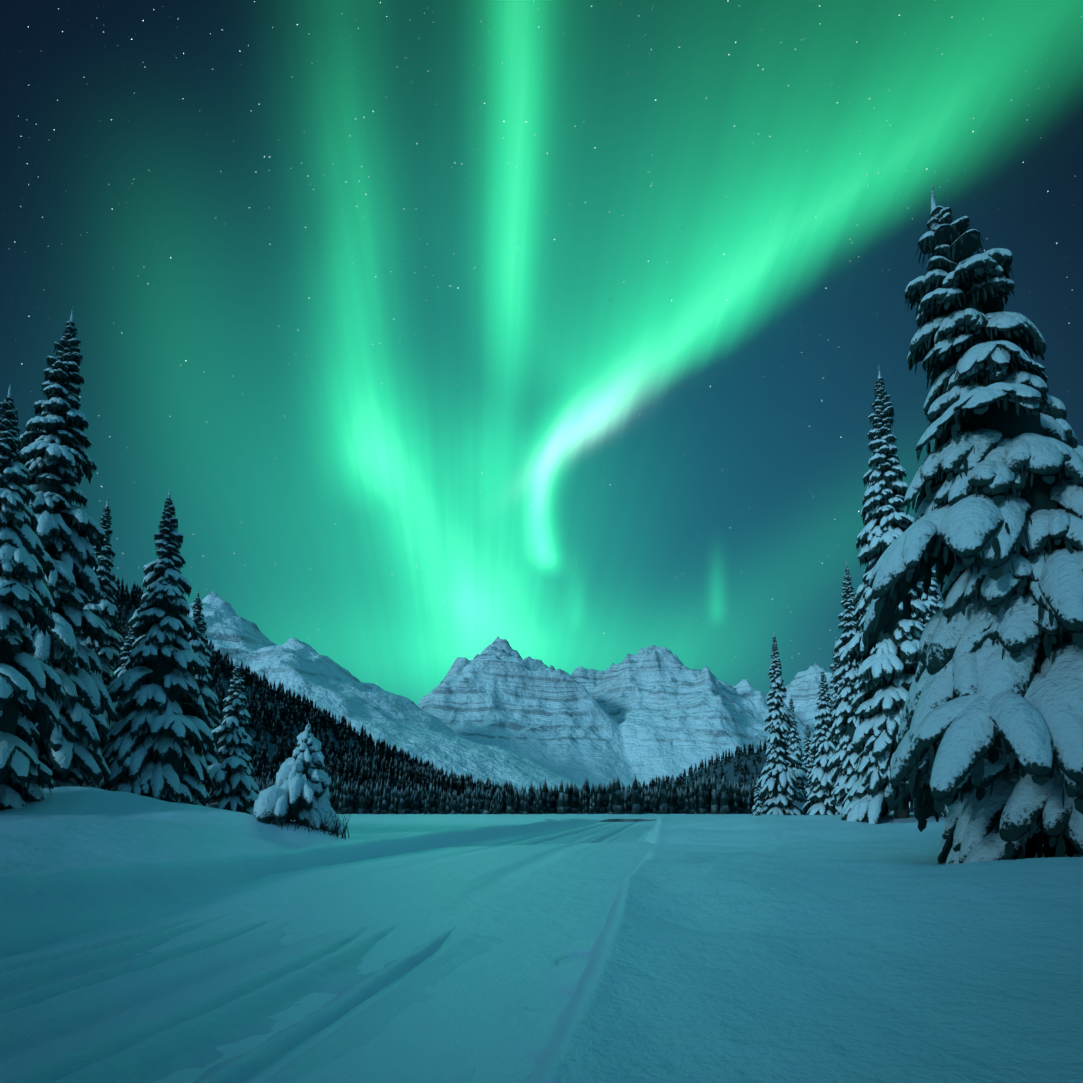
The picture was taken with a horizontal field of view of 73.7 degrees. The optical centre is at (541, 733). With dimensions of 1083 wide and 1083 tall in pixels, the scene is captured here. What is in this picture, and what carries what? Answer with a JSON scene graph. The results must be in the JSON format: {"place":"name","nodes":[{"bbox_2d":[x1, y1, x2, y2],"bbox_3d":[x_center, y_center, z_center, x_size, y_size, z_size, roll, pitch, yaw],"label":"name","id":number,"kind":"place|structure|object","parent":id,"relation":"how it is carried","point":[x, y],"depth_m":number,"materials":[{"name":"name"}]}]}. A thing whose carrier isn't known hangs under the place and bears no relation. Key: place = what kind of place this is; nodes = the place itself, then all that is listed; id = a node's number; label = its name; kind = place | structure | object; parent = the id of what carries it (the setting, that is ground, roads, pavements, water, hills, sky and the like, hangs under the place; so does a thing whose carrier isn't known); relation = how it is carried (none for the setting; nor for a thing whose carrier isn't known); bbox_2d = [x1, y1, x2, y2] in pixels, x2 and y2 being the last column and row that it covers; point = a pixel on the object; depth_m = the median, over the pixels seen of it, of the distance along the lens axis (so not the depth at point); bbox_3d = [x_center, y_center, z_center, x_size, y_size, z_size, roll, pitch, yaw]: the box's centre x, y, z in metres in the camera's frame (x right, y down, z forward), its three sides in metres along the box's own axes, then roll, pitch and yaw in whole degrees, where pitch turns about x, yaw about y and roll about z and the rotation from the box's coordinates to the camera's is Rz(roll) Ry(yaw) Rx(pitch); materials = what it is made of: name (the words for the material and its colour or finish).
{"place":"outdoors","nodes":[
{"label":"outdoors","id":0,"kind":"place"},
{"bbox_2d":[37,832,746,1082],"bbox_3d":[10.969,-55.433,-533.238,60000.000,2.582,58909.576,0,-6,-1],"label":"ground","id":1,"kind":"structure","parent":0,"point":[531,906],"depth_m":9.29,"materials":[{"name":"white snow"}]},
{"bbox_2d":[108,599,814,791],"bbox_3d":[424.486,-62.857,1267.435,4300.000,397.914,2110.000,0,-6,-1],"label":"hills","id":2,"kind":"structure","parent":0,"point":[728,768],"depth_m":539.66,"materials":[{"name":"grey"}]},
{"bbox_2d":[75,572,814,813],"bbox_3d":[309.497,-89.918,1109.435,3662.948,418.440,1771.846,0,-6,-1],"label":"forest","id":3,"kind":"object","parent":2,"relation":"on","point":[420,787],"depth_m":417.76,"materials":[{"name":"green plant"}]},
{"bbox_2d":[111,573,843,793],"bbox_3d":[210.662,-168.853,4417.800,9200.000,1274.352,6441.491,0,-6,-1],"label":"mountains","id":4,"kind":"structure","parent":0,"point":[499,710],"depth_m":4048.44,"materials":[{"name":"white snow"}]},
{"bbox_2d":[0,786,1082,1082],"bbox_3d":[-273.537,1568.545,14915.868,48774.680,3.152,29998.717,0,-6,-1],"label":"ground","id":5,"kind":"structure","parent":0,"point":[806,950],"depth_m":4.94,"materials":[{"name":"white snow"}]},
{"bbox_2d":[0,382,65,809],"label":"spruce","id":6,"kind":"object","parent":5,"relation":"on","point":[26,566],"depth_m":21.07,"materials":[{"name":"white plant"}]},
{"bbox_2d":[17,307,116,787],"bbox_3d":[-18.839,-6.643,27.459,5.272,20.609,6.334,5,-8,-41],"label":"spruce","id":7,"kind":"object","parent":5,"relation":"on","point":[58,462],"depth_m":27.05,"materials":[{"name":"green plant"}]},
{"bbox_2d":[71,497,123,787],"bbox_3d":[-20.667,-3.430,32.850,4.066,15.802,4.451,0,-6,-1],"label":"spruce","id":8,"kind":"object","parent":5,"relation":"on","point":[104,609],"depth_m":33.02,"materials":[{"name":"green plant"}]},
{"bbox_2d":[114,626,136,703],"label":"spruce","id":9,"kind":"object","parent":5,"relation":"on","point":[130,638],"depth_m":41.91,"materials":[{"name":"green plant"}]},
{"bbox_2d":[97,489,214,805],"bbox_3d":[-16.375,-3.211,31.228,4.363,15.521,4.530,0,-6,-1],"label":"spruce","id":10,"kind":"object","parent":5,"relation":"on","point":[160,708],"depth_m":30.29,"materials":[{"name":"green plant"}]},
{"bbox_2d":[184,589,220,805],"bbox_3d":[-18.050,-1.095,37.785,3.940,13.488,4.245,0,-6,-1],"label":"spruce","id":11,"kind":"object","parent":5,"relation":"on","point":[207,694],"depth_m":37.99,"materials":[{"name":"green plant"}]},
{"bbox_2d":[204,657,259,814],"bbox_3d":[-14.882,0.835,34.634,3.318,9.262,3.174,0,-6,-1],"label":"spruce","id":12,"kind":"object","parent":5,"relation":"on","point":[236,788],"depth_m":34.15,"materials":[{"name":"white plant"}]},
{"bbox_2d":[253,720,342,834],"bbox_3d":[-7.956,1.755,23.714,1.972,4.468,3.091,-3,-7,27],"label":"sapling","id":13,"kind":"object","parent":5,"relation":"on","point":[303,781],"depth_m":23.28,"materials":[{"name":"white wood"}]},
{"bbox_2d":[274,814,321,832],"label":"grass","id":14,"kind":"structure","parent":5,"relation":"on","point":[299,824],"depth_m":22.47,"materials":[{"name":"brown plant"}]},
{"bbox_2d":[301,804,351,838],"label":"grass","id":15,"kind":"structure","parent":5,"relation":"on","point":[336,828],"depth_m":22.89,"materials":[{"name":"brown plant"}]},
{"bbox_2d":[751,777,765,815],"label":"spruce","id":16,"kind":"object","parent":5,"relation":"on","point":[756,808],"depth_m":69.86,"materials":[{"name":"white plant"}]},
{"bbox_2d":[756,632,801,814],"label":"spruce","id":17,"kind":"object","parent":5,"relation":"on","point":[779,783],"depth_m":65.97,"materials":[{"name":"white plant"}]},
{"bbox_2d":[786,697,808,814],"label":"spruce","id":18,"kind":"object","parent":5,"relation":"on","point":[794,746],"depth_m":72.02,"materials":[{"name":"white plant"}]},
{"bbox_2d":[800,721,814,801],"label":"spruce","id":19,"kind":"object","parent":5,"relation":"on","point":[808,762],"depth_m":78.52,"materials":[{"name":"green plant"}]},
{"bbox_2d":[801,667,841,814],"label":"spruce","id":20,"kind":"object","parent":5,"relation":"on","point":[822,750],"depth_m":56.01,"materials":[{"name":"white plant"}]},
{"bbox_2d":[829,639,843,746],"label":"spruce","id":21,"kind":"object","parent":5,"relation":"on","point":[834,668],"depth_m":61.09,"materials":[{"name":"green plant"}]},
{"bbox_2d":[827,559,869,814],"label":"spruce","id":22,"kind":"object","parent":5,"relation":"on","point":[844,726],"depth_m":50.57,"materials":[{"name":"white plant"}]},
{"bbox_2d":[841,368,949,823],"bbox_3d":[15.699,-6.048,32.154,4.835,22.110,5.100,-5,-8,41],"label":"spruce","id":23,"kind":"object","parent":5,"relation":"on","point":[888,666],"depth_m":31.30,"materials":[{"name":"white plant"}]},
{"bbox_2d":[909,568,959,812],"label":"spruce","id":24,"kind":"object","parent":5,"relation":"on","point":[931,602],"depth_m":40.98,"materials":[{"name":"white plant"}]},
{"bbox_2d":[862,185,1082,864],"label":"spruce","id":25,"kind":"object","parent":5,"relation":"on","point":[990,730],"depth_m":8.66,"materials":[{"name":"white plant"}]},
{"bbox_2d":[0,0,1082,704],"label":"sky","id":26,"kind":"structure","parent":0,"point":[433,331],"materials":[{"name":"green"}]},
{"bbox_2d":[545,819,656,820],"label":"lake water","id":27,"kind":"structure","parent":0,"point":[624,819],"depth_m":101.33,"materials":[{"name":"black liquid"}]}
]}

